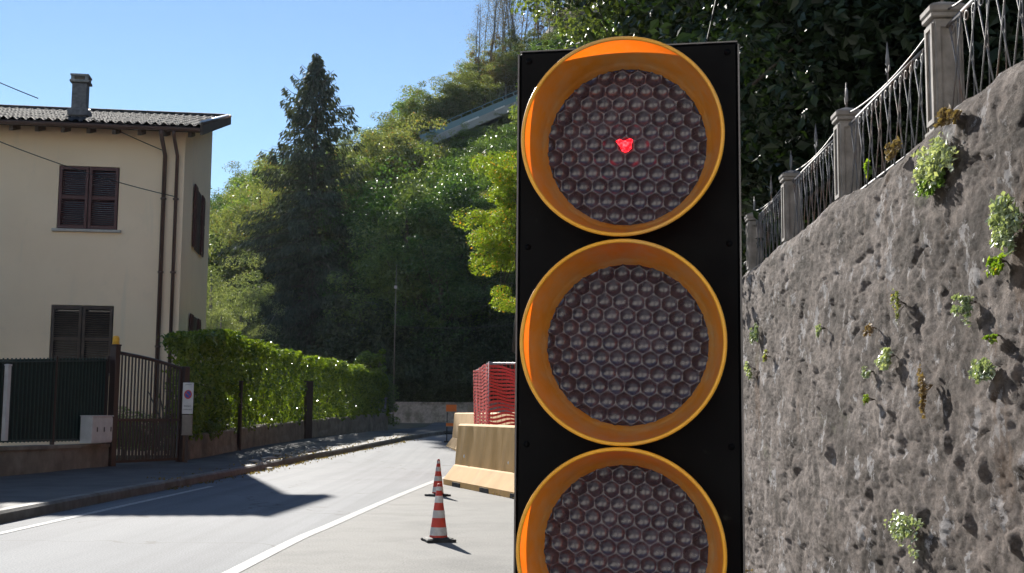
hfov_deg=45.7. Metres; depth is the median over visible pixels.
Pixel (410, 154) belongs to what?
round tree
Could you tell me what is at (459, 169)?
broadleaf tree
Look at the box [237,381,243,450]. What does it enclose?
fence post
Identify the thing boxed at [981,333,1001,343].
wall plant
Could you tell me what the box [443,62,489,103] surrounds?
broadleaf tree
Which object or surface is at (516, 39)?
broadleaf tree
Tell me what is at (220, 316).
willow tree
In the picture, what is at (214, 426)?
garden shrub
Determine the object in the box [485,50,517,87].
broadleaf tree
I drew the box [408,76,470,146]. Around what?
broadleaf tree
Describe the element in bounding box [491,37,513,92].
broadleaf tree
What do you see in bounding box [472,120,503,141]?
broadleaf tree
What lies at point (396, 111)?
broadleaf tree
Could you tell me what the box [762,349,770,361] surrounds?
wall plant
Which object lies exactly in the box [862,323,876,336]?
wall plant
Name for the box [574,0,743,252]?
broadleaf tree
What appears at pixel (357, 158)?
broadleaf tree
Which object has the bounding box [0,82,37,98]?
cable
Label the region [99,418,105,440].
door
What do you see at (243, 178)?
broadleaf tree
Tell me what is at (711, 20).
cable
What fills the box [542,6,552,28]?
broadleaf tree
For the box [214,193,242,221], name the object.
broadleaf tree
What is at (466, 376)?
bush
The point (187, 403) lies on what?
driveway sign
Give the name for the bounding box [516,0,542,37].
bare tree
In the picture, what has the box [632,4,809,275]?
broadleaf tree
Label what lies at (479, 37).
bare tree
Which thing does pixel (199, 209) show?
window
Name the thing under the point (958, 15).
iron fence panel
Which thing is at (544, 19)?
bare tree
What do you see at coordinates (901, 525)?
wall plant
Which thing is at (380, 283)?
broadleaf tree
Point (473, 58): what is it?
broadleaf tree
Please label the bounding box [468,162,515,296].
broadleaf tree
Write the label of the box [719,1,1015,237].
broadleaf tree
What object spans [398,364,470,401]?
bush
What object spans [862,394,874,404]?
wall plant
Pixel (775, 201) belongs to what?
iron fence panel
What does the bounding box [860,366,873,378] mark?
wall plant
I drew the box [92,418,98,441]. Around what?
door
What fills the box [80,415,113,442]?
meter box
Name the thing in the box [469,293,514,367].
bush
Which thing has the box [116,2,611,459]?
ground
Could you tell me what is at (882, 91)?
iron fence panel
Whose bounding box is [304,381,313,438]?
fence post
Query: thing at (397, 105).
broadleaf tree
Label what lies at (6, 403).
wall post
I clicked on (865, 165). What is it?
wall plant
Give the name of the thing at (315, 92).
fir tree
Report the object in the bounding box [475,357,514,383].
bush
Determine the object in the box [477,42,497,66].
broadleaf tree
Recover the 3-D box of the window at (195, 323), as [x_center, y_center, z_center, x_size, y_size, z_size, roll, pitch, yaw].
[-8.928,1.706,34.127,0.088,1.711,2.400,1,-6,-8]
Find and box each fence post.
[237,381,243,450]
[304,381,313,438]
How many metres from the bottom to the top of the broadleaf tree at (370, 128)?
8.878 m
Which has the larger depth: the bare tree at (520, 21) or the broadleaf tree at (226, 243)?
the bare tree at (520, 21)
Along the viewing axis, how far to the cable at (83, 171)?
29.70 m
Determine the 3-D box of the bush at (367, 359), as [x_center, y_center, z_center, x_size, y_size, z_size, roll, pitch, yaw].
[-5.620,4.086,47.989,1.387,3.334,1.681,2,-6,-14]
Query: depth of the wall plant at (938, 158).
4.19 m
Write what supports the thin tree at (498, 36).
on the ground
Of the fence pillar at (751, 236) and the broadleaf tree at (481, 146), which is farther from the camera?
the broadleaf tree at (481, 146)
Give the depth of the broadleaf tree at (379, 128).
106.96 m
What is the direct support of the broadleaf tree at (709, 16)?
on the bank
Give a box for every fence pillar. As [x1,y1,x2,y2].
[744,196,764,272]
[779,154,801,242]
[831,83,862,199]
[920,0,965,137]
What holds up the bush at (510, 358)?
on the ground
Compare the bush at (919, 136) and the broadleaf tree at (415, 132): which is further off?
the broadleaf tree at (415, 132)
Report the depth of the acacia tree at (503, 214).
32.78 m
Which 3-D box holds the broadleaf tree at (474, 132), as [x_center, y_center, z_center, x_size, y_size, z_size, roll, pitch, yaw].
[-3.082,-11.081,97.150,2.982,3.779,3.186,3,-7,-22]
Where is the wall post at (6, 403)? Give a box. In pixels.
[1,364,11,440]
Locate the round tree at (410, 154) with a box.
[309,116,450,207]
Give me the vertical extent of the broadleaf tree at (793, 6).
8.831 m
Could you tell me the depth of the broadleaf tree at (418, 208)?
66.28 m
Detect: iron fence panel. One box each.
[755,178,781,265]
[792,123,836,236]
[848,39,928,192]
[946,0,1023,108]
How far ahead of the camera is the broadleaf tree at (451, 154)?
85.81 m
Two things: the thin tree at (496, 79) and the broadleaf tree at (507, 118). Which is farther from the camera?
the thin tree at (496, 79)
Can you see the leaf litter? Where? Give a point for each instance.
(252, 472)
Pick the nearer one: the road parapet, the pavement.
the pavement
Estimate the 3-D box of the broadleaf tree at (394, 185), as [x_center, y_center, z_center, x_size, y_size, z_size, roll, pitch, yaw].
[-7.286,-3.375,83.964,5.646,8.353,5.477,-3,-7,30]
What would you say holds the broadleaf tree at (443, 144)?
on the ground
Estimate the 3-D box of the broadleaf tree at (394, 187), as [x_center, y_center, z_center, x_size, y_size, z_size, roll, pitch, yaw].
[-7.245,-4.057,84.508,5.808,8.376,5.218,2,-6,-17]
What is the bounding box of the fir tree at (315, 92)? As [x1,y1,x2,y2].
[207,53,390,405]
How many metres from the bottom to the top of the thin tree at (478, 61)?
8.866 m
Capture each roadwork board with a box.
[444,422,453,442]
[445,404,456,433]
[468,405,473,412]
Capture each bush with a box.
[261,293,415,389]
[320,324,402,363]
[322,348,412,391]
[347,330,393,363]
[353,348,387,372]
[366,351,416,401]
[371,343,421,392]
[379,374,399,425]
[382,352,436,401]
[385,346,478,401]
[395,336,496,389]
[397,347,504,401]
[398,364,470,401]
[413,324,514,365]
[438,362,475,401]
[453,355,508,402]
[461,366,514,407]
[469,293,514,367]
[472,315,512,366]
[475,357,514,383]
[496,329,513,361]
[821,70,1002,177]
[869,110,906,181]
[895,38,1023,109]
[902,54,1021,150]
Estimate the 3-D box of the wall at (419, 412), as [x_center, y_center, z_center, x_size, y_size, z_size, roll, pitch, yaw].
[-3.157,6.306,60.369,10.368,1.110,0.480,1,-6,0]
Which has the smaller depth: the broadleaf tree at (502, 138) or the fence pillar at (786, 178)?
the fence pillar at (786, 178)
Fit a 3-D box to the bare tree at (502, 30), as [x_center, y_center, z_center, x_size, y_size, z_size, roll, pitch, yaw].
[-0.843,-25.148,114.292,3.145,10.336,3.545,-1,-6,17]
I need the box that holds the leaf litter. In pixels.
[132,434,417,489]
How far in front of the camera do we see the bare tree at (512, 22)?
114.24 m
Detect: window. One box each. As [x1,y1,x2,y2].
[49,305,113,371]
[51,166,120,232]
[189,313,200,354]
[192,184,205,256]
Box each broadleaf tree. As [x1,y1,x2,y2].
[207,152,321,333]
[207,233,257,310]
[207,240,228,305]
[209,188,281,325]
[209,200,281,338]
[209,209,247,324]
[209,211,255,296]
[210,160,273,200]
[210,166,270,207]
[210,188,231,222]
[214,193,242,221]
[219,180,256,221]
[225,193,308,245]
[228,158,283,205]
[228,178,268,206]
[314,150,430,299]
[317,170,381,293]
[335,128,358,152]
[335,140,394,181]
[338,156,414,296]
[346,221,482,356]
[347,132,419,197]
[348,111,393,157]
[354,118,385,137]
[366,212,515,359]
[370,112,443,174]
[373,179,413,230]
[374,112,410,145]
[376,172,430,194]
[377,169,490,296]
[381,90,420,133]
[381,173,513,326]
[382,85,459,149]
[386,85,426,145]
[391,171,456,228]
[395,171,507,257]
[397,160,439,187]
[399,113,435,150]
[407,153,489,205]
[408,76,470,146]
[410,157,483,192]
[414,78,477,146]
[415,149,453,181]
[422,71,477,138]
[425,139,458,162]
[425,153,463,179]
[429,136,447,161]
[429,152,508,200]
[429,255,515,343]
[438,148,515,286]
[440,68,486,118]
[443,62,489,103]
[444,121,478,160]
[445,135,492,175]
[448,135,491,160]
[449,60,499,93]
[453,33,500,91]
[453,62,504,132]
[454,63,488,102]
[454,138,500,160]
[455,124,492,154]
[456,226,515,313]
[457,70,504,99]
[467,143,516,174]
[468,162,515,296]
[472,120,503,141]
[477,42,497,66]
[479,122,516,166]
[482,121,516,156]
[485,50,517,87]
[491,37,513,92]
[494,24,526,60]
[494,122,516,151]
[496,42,537,80]
[496,112,513,123]
[508,105,516,120]
[511,41,545,75]
[515,32,582,109]
[517,0,808,270]
[520,33,546,50]
[521,29,532,48]
[524,24,540,46]
[539,21,568,49]
[541,16,600,48]
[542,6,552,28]
[544,0,649,38]
[544,30,583,49]
[557,26,614,48]
[569,0,582,18]
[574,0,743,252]
[594,5,626,34]
[612,0,1023,275]
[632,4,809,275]
[647,0,1021,269]
[657,0,819,218]
[665,2,870,268]
[684,8,1015,88]
[698,0,823,206]
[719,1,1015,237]
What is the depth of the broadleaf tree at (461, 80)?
104.76 m
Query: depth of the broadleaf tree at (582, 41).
22.40 m
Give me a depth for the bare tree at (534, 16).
115.93 m
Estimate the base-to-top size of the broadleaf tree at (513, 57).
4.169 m
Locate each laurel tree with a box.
[322,139,477,348]
[450,125,516,343]
[460,124,515,172]
[508,0,671,123]
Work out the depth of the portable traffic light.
2.19 m
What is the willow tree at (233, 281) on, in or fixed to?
on the ground
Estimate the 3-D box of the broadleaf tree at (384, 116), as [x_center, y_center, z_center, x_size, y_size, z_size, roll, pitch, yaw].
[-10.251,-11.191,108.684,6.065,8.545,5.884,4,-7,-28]
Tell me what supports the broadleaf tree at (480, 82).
on the ground
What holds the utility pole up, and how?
on the ground
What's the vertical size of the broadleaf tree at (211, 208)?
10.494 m
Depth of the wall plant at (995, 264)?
3.61 m
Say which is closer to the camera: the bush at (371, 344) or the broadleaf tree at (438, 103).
the bush at (371, 344)
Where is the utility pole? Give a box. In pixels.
[393,264,396,415]
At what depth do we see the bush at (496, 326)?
64.69 m
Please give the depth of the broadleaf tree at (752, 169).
12.02 m
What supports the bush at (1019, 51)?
on the bank
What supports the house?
on the ground
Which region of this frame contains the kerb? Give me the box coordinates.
[0,429,452,523]
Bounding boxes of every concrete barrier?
[443,424,514,498]
[446,412,513,450]
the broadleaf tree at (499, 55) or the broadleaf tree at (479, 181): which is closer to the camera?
the broadleaf tree at (479, 181)
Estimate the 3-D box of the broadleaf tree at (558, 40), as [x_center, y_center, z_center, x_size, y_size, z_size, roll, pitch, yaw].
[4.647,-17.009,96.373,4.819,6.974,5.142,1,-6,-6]
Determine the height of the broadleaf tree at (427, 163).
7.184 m
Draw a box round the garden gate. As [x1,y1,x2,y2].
[108,336,189,465]
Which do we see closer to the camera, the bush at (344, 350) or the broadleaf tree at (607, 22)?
the broadleaf tree at (607, 22)
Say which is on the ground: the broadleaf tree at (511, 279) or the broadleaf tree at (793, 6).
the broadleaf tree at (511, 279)
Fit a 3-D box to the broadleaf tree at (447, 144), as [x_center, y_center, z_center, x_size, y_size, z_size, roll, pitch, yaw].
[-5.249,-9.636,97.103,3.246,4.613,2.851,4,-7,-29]
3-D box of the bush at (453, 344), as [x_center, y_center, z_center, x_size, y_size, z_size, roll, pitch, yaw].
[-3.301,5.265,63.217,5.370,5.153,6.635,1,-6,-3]
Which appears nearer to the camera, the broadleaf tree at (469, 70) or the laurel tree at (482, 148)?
the laurel tree at (482, 148)
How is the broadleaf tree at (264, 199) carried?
on the ground
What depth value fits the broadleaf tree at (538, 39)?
107.63 m
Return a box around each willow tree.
[206,217,275,399]
[206,234,257,334]
[206,276,268,396]
[207,255,284,417]
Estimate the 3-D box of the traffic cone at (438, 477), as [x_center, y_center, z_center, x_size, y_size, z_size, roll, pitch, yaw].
[-1.045,2.703,17.201,0.270,0.520,0.270,-4,-8,38]
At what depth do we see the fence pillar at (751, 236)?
8.99 m
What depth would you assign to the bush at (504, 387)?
60.56 m
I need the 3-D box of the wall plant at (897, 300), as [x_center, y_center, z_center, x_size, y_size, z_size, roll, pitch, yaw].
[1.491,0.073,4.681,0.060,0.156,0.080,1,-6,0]
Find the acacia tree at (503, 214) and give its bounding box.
[449,149,516,351]
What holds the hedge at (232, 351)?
on the rubble wall at (226, 441)
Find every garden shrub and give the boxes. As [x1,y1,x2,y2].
[117,405,144,459]
[194,420,221,440]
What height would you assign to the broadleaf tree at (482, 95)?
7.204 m
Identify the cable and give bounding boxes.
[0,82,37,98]
[0,141,174,196]
[92,118,161,149]
[706,0,716,41]
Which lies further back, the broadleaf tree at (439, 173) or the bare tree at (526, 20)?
the bare tree at (526, 20)
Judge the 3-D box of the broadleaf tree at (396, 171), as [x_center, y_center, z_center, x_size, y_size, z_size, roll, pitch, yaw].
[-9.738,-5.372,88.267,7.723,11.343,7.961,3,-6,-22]
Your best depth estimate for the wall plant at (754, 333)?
8.08 m
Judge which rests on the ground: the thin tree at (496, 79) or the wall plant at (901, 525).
the thin tree at (496, 79)
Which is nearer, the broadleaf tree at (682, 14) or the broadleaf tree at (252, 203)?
the broadleaf tree at (682, 14)
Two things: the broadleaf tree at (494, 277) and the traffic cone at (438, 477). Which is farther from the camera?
the broadleaf tree at (494, 277)
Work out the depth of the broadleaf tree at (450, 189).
68.65 m
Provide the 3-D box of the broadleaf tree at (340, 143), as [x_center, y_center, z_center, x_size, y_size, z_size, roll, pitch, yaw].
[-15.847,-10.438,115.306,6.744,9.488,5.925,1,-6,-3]
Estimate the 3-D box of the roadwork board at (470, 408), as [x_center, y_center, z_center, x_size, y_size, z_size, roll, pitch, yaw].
[-1.387,4.699,42.762,0.447,1.086,0.400,1,-6,-5]
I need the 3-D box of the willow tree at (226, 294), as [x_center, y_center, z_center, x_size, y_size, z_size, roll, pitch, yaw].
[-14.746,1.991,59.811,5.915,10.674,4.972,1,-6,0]
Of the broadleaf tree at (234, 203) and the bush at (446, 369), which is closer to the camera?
the bush at (446, 369)
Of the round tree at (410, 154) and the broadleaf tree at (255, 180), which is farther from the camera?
the broadleaf tree at (255, 180)
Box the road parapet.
[419,90,517,145]
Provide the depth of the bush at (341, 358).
62.99 m
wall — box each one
[0,443,109,476]
[172,413,387,459]
[345,402,513,422]
[742,61,1023,572]
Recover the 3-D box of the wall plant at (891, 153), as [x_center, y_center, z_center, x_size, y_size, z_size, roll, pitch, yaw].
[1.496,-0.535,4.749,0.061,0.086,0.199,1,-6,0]
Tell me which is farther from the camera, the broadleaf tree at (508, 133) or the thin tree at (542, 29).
the thin tree at (542, 29)
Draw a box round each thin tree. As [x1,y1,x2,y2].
[461,50,483,80]
[478,34,512,85]
[480,60,511,102]
[487,58,517,98]
[534,16,547,36]
[555,1,565,20]
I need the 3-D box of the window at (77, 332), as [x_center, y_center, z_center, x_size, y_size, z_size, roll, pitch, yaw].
[-10.882,1.332,30.751,1.513,1.701,0.193,1,-6,-8]
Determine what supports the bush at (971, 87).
on the bank
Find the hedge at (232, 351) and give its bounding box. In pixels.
[149,328,390,450]
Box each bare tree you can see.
[466,0,491,69]
[478,0,508,60]
[483,0,509,74]
[486,0,527,52]
[490,0,515,46]
[500,0,529,42]
[507,0,526,44]
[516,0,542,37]
[524,0,545,30]
[530,2,554,41]
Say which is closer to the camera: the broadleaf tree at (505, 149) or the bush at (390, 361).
the bush at (390, 361)
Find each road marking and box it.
[0,486,212,533]
[222,476,444,572]
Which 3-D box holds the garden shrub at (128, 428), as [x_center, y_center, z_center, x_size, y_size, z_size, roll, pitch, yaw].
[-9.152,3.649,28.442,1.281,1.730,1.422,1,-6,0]
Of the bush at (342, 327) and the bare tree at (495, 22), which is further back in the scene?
the bare tree at (495, 22)
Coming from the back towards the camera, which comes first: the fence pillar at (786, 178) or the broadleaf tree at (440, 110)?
the broadleaf tree at (440, 110)
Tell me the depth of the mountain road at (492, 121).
101.55 m
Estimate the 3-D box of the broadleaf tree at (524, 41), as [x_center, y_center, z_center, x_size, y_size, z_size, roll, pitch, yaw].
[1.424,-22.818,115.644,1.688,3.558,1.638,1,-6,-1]
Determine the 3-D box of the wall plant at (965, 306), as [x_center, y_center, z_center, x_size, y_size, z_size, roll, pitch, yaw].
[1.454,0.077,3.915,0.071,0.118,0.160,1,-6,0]
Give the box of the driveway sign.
[181,381,193,461]
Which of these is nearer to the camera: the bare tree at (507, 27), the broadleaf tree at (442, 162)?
the broadleaf tree at (442, 162)
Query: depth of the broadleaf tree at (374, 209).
71.36 m
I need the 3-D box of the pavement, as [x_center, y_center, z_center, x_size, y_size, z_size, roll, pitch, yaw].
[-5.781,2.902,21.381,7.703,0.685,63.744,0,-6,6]
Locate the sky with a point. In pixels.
(235, 58)
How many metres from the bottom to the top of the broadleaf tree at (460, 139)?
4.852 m
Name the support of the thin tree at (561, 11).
on the ground
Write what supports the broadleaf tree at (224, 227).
on the ground
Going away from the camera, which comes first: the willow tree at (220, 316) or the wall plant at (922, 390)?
the wall plant at (922, 390)
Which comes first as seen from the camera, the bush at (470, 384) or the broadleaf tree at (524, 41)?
the bush at (470, 384)
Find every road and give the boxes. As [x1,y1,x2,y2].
[0,434,455,572]
[435,116,502,144]
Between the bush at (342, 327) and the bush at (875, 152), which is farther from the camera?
the bush at (342, 327)
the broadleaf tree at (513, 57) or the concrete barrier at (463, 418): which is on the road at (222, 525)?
the concrete barrier at (463, 418)
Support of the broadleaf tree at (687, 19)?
on the bank
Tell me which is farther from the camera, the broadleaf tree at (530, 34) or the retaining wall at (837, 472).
the broadleaf tree at (530, 34)
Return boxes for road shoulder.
[239,479,513,572]
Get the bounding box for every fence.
[0,356,109,444]
[473,361,492,423]
[488,361,514,424]
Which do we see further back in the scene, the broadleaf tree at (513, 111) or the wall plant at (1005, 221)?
the broadleaf tree at (513, 111)
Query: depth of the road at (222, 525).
13.30 m
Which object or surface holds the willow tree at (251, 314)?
on the ground
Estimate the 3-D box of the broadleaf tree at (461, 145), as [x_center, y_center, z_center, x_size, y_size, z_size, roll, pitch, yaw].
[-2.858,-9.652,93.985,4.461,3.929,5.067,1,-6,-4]
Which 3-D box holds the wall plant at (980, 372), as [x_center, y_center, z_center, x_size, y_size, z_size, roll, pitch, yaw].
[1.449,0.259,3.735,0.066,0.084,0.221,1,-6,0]
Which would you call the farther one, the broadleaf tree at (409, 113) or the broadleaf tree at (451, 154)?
the broadleaf tree at (409, 113)
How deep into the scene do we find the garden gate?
23.84 m
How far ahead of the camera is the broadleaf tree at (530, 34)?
112.73 m
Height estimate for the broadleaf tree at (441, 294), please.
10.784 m
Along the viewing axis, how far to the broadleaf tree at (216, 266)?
82.18 m
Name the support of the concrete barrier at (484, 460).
on the road shoulder
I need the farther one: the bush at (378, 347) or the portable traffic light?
the bush at (378, 347)
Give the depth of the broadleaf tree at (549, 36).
96.62 m
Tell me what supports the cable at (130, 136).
attached to the house
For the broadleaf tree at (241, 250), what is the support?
on the ground
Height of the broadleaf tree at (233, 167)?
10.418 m
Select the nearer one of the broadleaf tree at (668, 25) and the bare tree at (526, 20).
the broadleaf tree at (668, 25)
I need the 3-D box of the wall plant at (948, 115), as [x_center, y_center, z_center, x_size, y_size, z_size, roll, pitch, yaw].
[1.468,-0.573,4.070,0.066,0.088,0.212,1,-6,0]
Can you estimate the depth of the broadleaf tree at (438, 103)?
101.43 m
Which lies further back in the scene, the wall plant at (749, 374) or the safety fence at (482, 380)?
the safety fence at (482, 380)
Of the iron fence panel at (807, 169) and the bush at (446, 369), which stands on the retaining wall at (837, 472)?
the iron fence panel at (807, 169)
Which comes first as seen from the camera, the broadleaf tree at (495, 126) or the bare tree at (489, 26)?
the broadleaf tree at (495, 126)
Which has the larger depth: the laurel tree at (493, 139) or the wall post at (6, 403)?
the laurel tree at (493, 139)
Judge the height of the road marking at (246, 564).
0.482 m
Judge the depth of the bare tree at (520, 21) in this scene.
117.63 m
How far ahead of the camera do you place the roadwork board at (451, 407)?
43.78 m
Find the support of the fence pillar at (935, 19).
on the retaining wall at (837, 472)
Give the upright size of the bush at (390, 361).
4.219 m
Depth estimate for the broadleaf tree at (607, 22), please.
24.81 m
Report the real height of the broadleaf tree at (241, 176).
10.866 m
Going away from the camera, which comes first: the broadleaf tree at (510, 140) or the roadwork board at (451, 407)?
the roadwork board at (451, 407)
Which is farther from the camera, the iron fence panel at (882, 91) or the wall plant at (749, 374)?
the wall plant at (749, 374)
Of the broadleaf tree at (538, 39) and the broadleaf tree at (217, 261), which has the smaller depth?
the broadleaf tree at (217, 261)
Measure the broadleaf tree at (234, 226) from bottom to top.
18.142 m
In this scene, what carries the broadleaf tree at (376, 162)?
on the ground
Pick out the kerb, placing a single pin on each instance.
(24, 511)
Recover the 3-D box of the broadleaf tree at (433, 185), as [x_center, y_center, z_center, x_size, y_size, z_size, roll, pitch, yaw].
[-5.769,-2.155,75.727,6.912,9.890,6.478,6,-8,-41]
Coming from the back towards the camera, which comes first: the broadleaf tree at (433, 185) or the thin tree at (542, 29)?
the thin tree at (542, 29)
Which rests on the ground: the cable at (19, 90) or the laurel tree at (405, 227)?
the laurel tree at (405, 227)
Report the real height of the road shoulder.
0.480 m
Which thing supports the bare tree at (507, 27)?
on the ground
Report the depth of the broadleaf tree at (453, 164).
76.86 m
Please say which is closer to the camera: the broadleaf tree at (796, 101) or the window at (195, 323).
the broadleaf tree at (796, 101)
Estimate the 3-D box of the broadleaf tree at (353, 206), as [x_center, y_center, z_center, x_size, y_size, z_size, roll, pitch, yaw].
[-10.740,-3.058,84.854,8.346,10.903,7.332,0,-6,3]
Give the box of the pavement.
[0,422,452,507]
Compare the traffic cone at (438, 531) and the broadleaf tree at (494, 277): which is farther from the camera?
the broadleaf tree at (494, 277)
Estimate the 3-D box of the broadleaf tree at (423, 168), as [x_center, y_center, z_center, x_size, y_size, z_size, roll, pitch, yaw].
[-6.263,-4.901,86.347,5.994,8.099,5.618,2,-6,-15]
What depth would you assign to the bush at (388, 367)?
61.80 m
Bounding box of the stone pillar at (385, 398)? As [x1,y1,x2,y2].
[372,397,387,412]
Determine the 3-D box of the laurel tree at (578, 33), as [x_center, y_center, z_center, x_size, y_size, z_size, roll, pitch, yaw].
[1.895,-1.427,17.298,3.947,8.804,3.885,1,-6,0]
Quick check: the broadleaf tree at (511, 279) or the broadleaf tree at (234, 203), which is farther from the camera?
the broadleaf tree at (234, 203)
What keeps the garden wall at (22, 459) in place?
on the pavement
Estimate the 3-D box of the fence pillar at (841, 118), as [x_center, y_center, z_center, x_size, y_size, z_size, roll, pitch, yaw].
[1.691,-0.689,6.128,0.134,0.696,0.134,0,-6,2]
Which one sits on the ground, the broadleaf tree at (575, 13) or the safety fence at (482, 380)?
the broadleaf tree at (575, 13)
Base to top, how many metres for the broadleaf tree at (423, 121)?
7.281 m
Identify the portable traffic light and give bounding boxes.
[513,36,744,572]
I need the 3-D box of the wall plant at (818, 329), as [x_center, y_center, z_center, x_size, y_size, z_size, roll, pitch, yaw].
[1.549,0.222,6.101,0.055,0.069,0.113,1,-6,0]
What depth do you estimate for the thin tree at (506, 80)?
104.76 m
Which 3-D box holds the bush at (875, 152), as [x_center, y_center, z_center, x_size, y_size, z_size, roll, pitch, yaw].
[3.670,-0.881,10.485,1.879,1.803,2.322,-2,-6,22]
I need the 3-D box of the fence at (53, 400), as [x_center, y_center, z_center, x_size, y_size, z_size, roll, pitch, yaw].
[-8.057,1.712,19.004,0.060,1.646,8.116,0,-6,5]
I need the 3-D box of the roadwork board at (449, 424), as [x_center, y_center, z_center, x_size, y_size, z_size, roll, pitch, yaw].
[-1.927,4.531,37.751,0.350,0.620,0.400,1,-6,-1]
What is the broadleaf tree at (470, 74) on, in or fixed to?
on the ground
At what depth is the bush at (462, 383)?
61.26 m
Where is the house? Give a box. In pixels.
[0,73,231,454]
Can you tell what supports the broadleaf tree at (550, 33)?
on the ground
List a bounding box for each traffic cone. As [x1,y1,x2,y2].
[421,483,455,542]
[424,459,450,496]
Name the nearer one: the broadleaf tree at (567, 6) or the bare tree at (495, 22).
the broadleaf tree at (567, 6)
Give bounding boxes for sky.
[0,0,564,199]
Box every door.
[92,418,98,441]
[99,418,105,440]
[106,418,112,440]
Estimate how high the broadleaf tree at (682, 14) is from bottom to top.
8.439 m
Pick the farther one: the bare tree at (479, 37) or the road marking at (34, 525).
the bare tree at (479, 37)
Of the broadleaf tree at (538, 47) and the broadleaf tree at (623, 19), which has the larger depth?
the broadleaf tree at (538, 47)
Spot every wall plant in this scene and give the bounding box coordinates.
[744,361,755,379]
[749,323,759,343]
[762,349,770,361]
[815,324,825,337]
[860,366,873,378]
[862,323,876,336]
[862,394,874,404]
[863,159,872,178]
[874,347,894,370]
[884,135,902,162]
[884,509,923,563]
[890,286,905,323]
[910,132,959,187]
[913,167,945,197]
[917,364,932,418]
[933,104,962,128]
[950,293,976,326]
[968,357,996,384]
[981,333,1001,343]
[982,252,1006,276]
[985,191,1023,256]
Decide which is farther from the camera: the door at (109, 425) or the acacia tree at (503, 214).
the acacia tree at (503, 214)
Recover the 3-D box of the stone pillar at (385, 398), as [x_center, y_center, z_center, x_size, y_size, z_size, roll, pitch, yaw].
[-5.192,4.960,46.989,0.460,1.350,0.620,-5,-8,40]
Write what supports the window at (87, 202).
in the house
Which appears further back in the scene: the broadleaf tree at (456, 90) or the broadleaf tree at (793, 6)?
the broadleaf tree at (456, 90)
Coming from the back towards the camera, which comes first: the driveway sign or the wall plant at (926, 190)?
the driveway sign
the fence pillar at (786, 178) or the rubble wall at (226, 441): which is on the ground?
the rubble wall at (226, 441)
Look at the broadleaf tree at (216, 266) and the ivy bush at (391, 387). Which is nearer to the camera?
the ivy bush at (391, 387)
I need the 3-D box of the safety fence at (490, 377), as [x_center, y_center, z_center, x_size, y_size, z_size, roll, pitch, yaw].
[0.688,2.353,21.166,2.242,2.094,0.111,0,-6,6]
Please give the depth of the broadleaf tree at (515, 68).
103.48 m
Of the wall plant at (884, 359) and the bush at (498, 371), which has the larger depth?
the bush at (498, 371)
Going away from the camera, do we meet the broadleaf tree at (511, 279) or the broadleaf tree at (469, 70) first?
the broadleaf tree at (511, 279)
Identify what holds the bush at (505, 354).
on the ground
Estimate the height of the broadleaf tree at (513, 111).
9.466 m
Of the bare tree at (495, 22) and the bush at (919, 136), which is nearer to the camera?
the bush at (919, 136)
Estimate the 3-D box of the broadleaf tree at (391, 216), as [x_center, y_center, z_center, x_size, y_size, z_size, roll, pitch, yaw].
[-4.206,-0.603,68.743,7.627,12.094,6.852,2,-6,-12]

